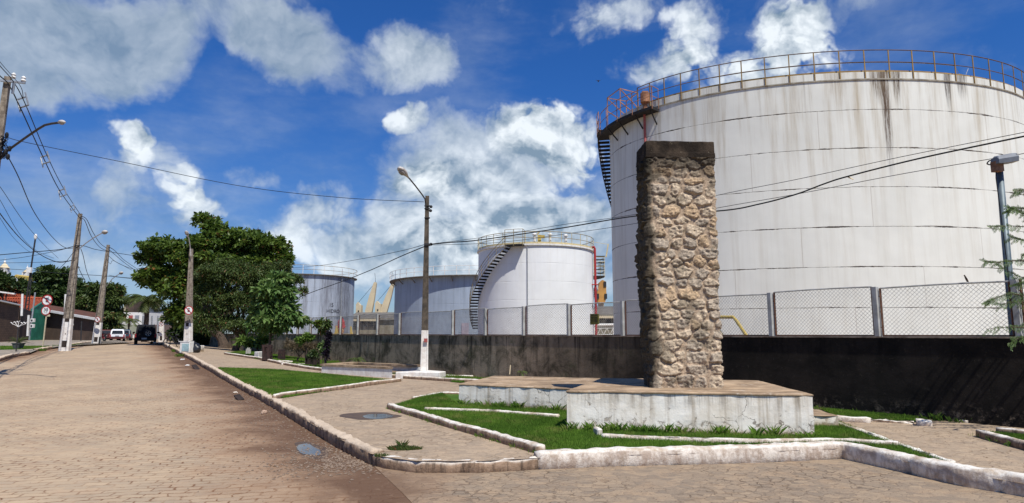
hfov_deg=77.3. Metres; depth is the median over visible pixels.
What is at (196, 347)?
rubbish bag
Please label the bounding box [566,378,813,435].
monument plinth
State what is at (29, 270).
antenna mast
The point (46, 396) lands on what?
road
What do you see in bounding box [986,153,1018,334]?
lamp post
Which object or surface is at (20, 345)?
plant pot
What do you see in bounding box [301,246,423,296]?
overhead cable
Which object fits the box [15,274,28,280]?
yellow gable
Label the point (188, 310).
no parking sign
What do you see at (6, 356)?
kerb
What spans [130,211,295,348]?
almond tree
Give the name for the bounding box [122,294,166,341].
palm tree
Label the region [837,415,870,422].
kerb
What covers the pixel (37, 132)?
overhead cable
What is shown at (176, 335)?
bicycle
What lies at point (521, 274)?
storage tank
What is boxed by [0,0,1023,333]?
sky
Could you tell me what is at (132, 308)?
factory building
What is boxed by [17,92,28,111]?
cable spacer
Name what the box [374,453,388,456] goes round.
weed clump
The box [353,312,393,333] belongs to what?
warehouse
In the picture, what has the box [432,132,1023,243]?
overhead cable
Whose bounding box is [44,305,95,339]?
house
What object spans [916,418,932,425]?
kerb
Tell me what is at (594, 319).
warning sign
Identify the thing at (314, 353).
sapling
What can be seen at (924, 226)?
storage tank
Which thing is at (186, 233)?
street lamp
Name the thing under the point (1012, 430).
kerb
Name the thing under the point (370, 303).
ship crane
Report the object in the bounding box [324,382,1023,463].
gravel
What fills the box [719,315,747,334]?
handrail
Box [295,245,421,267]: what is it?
overhead cable
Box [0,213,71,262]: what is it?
overhead cable
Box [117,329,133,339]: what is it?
parked car
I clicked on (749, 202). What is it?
overhead cable
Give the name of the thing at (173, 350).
grass
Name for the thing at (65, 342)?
utility pole
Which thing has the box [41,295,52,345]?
road sign
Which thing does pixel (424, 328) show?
street lamp
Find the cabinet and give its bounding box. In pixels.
[179,341,193,352]
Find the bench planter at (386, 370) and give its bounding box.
[320,362,419,377]
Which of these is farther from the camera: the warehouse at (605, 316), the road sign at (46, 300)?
the warehouse at (605, 316)
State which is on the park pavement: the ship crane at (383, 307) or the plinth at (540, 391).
the plinth at (540, 391)
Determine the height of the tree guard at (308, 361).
0.592 m
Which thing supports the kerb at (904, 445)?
on the park pavement
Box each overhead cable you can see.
[0,66,80,214]
[0,76,79,217]
[0,187,57,257]
[0,200,51,257]
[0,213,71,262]
[0,245,133,255]
[8,137,420,201]
[9,159,76,248]
[14,269,131,278]
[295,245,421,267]
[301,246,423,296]
[431,136,1023,244]
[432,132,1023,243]
[445,153,1023,244]
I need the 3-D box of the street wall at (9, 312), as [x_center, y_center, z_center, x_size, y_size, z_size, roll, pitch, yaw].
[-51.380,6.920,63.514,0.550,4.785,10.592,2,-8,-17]
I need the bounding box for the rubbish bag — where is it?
[193,343,200,352]
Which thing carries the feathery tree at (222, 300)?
on the park pavement
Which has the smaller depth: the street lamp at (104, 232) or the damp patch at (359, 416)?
the damp patch at (359, 416)
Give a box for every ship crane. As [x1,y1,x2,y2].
[356,279,376,311]
[375,284,393,311]
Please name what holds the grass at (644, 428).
on the park pavement
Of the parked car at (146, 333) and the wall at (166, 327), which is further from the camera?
the wall at (166, 327)
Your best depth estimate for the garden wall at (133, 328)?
119.15 m
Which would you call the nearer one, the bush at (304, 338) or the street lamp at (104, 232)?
the bush at (304, 338)
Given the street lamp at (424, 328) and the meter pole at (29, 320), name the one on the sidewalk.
the meter pole at (29, 320)
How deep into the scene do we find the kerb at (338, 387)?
18.59 m
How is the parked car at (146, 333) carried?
on the road
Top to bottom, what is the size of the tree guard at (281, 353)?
0.589 m
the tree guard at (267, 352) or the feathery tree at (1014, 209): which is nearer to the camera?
the feathery tree at (1014, 209)
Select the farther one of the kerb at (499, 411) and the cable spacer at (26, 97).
the cable spacer at (26, 97)
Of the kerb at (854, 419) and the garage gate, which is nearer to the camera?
the kerb at (854, 419)
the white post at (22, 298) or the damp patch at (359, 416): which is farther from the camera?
the white post at (22, 298)
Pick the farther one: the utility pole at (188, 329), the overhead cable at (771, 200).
the utility pole at (188, 329)
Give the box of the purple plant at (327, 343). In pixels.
[320,330,333,363]
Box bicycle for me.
[163,332,182,347]
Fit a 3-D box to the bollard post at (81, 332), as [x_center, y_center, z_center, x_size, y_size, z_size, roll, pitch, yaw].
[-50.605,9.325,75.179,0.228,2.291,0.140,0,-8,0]
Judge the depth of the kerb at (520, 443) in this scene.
10.48 m
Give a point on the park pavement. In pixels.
(960, 444)
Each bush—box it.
[293,332,314,352]
[316,340,330,363]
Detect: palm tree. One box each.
[117,317,141,339]
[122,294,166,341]
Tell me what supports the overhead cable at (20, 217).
attached to the utility pole at (65, 342)
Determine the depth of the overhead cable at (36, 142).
28.59 m
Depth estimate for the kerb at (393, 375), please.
27.53 m
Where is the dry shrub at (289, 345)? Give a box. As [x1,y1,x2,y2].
[281,337,317,360]
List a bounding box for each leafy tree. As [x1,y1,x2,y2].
[0,269,19,300]
[11,264,95,314]
[75,280,130,338]
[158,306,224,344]
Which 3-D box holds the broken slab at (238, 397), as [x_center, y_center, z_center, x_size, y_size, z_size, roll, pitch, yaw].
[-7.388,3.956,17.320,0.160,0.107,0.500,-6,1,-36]
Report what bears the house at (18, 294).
on the ground
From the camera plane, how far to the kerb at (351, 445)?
12.34 m
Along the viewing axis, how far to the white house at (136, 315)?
149.39 m
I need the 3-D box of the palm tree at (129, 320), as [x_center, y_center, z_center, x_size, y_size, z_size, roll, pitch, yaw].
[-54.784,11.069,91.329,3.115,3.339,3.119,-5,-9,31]
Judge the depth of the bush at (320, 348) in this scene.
29.57 m
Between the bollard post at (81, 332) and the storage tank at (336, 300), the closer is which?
the bollard post at (81, 332)
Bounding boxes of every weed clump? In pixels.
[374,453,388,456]
[386,439,423,450]
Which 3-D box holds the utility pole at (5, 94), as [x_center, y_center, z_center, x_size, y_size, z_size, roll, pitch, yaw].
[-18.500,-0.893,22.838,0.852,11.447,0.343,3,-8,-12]
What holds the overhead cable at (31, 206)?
attached to the utility pole at (65, 342)
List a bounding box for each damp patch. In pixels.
[294,442,328,458]
[339,412,400,419]
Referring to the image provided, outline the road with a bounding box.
[0,339,410,502]
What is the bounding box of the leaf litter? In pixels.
[233,395,368,470]
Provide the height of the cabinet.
0.675 m
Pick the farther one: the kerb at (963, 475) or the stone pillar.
the stone pillar
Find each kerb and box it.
[0,351,29,360]
[33,346,52,352]
[146,341,601,463]
[224,352,477,381]
[272,378,400,398]
[372,455,537,472]
[387,403,545,452]
[412,391,458,398]
[424,407,559,416]
[534,441,1023,496]
[601,433,897,444]
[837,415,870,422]
[838,422,955,462]
[871,418,913,423]
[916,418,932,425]
[975,429,1023,449]
[996,427,1023,433]
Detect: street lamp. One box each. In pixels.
[1,120,65,157]
[79,230,107,248]
[184,231,190,255]
[397,166,432,370]
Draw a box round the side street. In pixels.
[370,459,1023,502]
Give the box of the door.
[18,310,23,338]
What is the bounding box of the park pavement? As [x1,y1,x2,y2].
[133,338,1023,482]
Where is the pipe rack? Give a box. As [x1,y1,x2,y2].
[594,323,613,334]
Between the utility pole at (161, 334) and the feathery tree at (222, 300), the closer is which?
the feathery tree at (222, 300)
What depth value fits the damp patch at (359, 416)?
12.88 m
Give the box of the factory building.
[123,300,143,311]
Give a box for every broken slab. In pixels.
[191,364,199,369]
[234,394,243,399]
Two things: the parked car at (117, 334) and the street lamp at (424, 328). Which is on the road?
the parked car at (117, 334)
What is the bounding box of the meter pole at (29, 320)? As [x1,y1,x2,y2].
[26,292,35,339]
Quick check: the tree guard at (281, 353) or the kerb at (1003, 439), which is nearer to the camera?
the kerb at (1003, 439)
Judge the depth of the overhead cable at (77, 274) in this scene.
60.38 m
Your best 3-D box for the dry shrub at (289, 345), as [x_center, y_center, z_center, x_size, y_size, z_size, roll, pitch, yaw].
[-10.677,5.223,33.404,2.782,1.548,1.556,-4,-9,30]
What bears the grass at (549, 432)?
on the park pavement
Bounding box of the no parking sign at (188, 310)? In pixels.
[184,306,192,314]
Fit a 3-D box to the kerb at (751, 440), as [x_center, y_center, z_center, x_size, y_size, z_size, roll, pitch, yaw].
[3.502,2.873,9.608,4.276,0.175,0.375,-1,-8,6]
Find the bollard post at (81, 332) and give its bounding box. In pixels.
[80,321,81,340]
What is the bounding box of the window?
[600,318,610,323]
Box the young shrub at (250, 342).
[231,334,273,350]
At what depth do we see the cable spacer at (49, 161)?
31.03 m
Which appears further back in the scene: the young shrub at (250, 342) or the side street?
the young shrub at (250, 342)
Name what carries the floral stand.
on the sidewalk
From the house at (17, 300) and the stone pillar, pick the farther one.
the house at (17, 300)
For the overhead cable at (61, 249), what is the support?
attached to the utility pole at (65, 342)
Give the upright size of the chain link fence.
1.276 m
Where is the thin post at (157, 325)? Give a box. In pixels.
[157,316,158,338]
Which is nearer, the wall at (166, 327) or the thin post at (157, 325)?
the thin post at (157, 325)
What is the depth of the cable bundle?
22.80 m
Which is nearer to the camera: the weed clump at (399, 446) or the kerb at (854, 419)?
the weed clump at (399, 446)
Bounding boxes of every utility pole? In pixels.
[0,73,25,164]
[58,213,82,350]
[91,245,109,344]
[158,316,163,341]
[183,249,192,340]
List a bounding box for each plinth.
[458,376,599,410]
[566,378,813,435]
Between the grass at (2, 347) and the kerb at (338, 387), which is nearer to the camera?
the kerb at (338, 387)
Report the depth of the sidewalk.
56.57 m
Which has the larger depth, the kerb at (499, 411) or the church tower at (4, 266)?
the church tower at (4, 266)
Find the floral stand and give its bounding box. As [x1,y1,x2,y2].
[11,321,26,351]
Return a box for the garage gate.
[30,302,45,339]
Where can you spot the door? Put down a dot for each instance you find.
(21, 318)
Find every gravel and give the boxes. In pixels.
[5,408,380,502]
[153,349,386,479]
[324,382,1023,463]
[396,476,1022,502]
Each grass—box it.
[0,345,46,349]
[39,344,183,356]
[218,367,385,396]
[227,350,488,382]
[281,358,1010,454]
[394,391,947,459]
[819,405,926,421]
[990,430,1023,439]
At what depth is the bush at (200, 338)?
60.68 m
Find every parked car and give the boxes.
[102,330,110,337]
[108,329,127,340]
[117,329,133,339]
[132,325,159,343]
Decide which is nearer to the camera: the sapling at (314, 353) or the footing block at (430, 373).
the footing block at (430, 373)
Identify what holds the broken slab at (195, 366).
on the road
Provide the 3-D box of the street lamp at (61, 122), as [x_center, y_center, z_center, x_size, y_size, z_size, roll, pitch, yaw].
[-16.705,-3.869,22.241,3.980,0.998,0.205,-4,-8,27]
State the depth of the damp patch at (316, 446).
9.84 m
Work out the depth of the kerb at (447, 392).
17.40 m
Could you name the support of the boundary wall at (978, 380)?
on the park pavement
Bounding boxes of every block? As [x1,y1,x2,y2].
[396,370,445,378]
[813,410,838,425]
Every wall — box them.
[0,300,20,341]
[16,307,31,340]
[123,325,136,337]
[155,325,170,338]
[166,333,1023,427]
[254,351,261,356]
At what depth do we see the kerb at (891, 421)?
11.89 m
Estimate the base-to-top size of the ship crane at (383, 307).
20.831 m
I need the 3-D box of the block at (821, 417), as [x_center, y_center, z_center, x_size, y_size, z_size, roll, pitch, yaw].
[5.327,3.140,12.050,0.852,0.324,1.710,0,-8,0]
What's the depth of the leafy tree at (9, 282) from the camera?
89.85 m
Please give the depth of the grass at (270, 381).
21.84 m
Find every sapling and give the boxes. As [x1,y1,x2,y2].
[306,348,319,365]
[312,317,324,352]
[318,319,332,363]
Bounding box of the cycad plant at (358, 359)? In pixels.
[345,357,365,361]
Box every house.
[0,297,42,310]
[4,289,33,296]
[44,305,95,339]
[122,312,162,324]
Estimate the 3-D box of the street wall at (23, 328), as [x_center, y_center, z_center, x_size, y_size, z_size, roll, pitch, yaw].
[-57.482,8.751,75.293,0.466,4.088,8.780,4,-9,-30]
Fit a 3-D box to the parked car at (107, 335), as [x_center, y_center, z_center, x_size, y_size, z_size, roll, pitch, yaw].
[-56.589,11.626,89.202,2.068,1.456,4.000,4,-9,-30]
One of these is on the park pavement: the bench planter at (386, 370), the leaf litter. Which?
the bench planter at (386, 370)
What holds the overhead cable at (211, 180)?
attached to the utility pole at (5, 94)
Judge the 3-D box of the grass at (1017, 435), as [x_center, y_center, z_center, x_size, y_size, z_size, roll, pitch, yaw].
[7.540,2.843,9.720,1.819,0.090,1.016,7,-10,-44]
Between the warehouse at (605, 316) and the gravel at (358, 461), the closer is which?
the gravel at (358, 461)
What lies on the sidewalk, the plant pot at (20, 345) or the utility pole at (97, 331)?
the utility pole at (97, 331)
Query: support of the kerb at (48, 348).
on the ground
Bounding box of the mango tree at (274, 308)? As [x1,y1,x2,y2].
[242,269,312,344]
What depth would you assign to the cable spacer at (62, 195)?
36.73 m
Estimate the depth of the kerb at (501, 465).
8.29 m
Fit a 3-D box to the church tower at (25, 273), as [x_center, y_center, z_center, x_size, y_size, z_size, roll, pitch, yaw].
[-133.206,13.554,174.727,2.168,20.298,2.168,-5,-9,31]
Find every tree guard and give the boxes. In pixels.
[262,345,272,360]
[277,349,284,358]
[305,353,319,364]
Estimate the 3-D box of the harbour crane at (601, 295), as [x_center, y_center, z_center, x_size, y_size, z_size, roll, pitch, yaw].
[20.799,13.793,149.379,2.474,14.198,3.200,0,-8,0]
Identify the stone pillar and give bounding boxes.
[634,141,723,387]
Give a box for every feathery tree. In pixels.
[178,255,308,350]
[979,188,1023,350]
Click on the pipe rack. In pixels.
(607, 324)
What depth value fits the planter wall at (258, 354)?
35.05 m
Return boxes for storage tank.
[251,264,356,333]
[390,265,477,333]
[469,229,608,335]
[596,49,1023,337]
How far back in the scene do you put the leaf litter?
9.18 m
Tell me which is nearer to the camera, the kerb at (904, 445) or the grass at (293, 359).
the kerb at (904, 445)
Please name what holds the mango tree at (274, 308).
on the ground
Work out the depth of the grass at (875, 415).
12.65 m
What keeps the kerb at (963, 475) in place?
on the ground
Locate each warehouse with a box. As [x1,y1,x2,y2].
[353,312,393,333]
[594,306,613,333]
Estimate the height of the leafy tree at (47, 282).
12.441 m
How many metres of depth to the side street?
7.53 m
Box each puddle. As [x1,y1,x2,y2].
[297,443,320,454]
[363,414,392,418]
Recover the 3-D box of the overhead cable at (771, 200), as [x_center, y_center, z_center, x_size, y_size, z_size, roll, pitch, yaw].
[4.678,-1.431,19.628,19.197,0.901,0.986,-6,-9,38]
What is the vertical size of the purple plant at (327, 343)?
1.973 m
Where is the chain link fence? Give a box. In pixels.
[248,278,1023,336]
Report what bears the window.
in the warehouse at (605, 316)
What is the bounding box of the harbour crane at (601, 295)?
[597,280,606,305]
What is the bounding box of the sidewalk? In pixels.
[0,338,130,355]
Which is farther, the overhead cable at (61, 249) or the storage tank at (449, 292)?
the storage tank at (449, 292)
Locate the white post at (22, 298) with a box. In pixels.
[20,294,23,315]
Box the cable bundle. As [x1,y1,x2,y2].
[0,132,11,159]
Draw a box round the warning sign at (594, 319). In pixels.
[590,314,598,324]
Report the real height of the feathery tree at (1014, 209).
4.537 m
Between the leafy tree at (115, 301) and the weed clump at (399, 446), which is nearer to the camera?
the weed clump at (399, 446)
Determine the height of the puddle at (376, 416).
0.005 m
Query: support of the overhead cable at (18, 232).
attached to the utility pole at (65, 342)
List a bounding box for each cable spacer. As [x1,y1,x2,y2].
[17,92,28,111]
[40,151,50,167]
[58,186,66,199]
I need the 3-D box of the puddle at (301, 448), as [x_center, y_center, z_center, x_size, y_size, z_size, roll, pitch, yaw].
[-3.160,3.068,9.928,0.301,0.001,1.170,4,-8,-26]
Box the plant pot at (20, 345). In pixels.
[7,336,28,348]
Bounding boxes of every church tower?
[0,261,9,273]
[22,265,28,275]
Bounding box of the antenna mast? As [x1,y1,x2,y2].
[24,234,36,309]
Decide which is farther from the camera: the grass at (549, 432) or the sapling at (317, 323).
the sapling at (317, 323)
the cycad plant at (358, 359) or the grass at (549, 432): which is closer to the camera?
the grass at (549, 432)

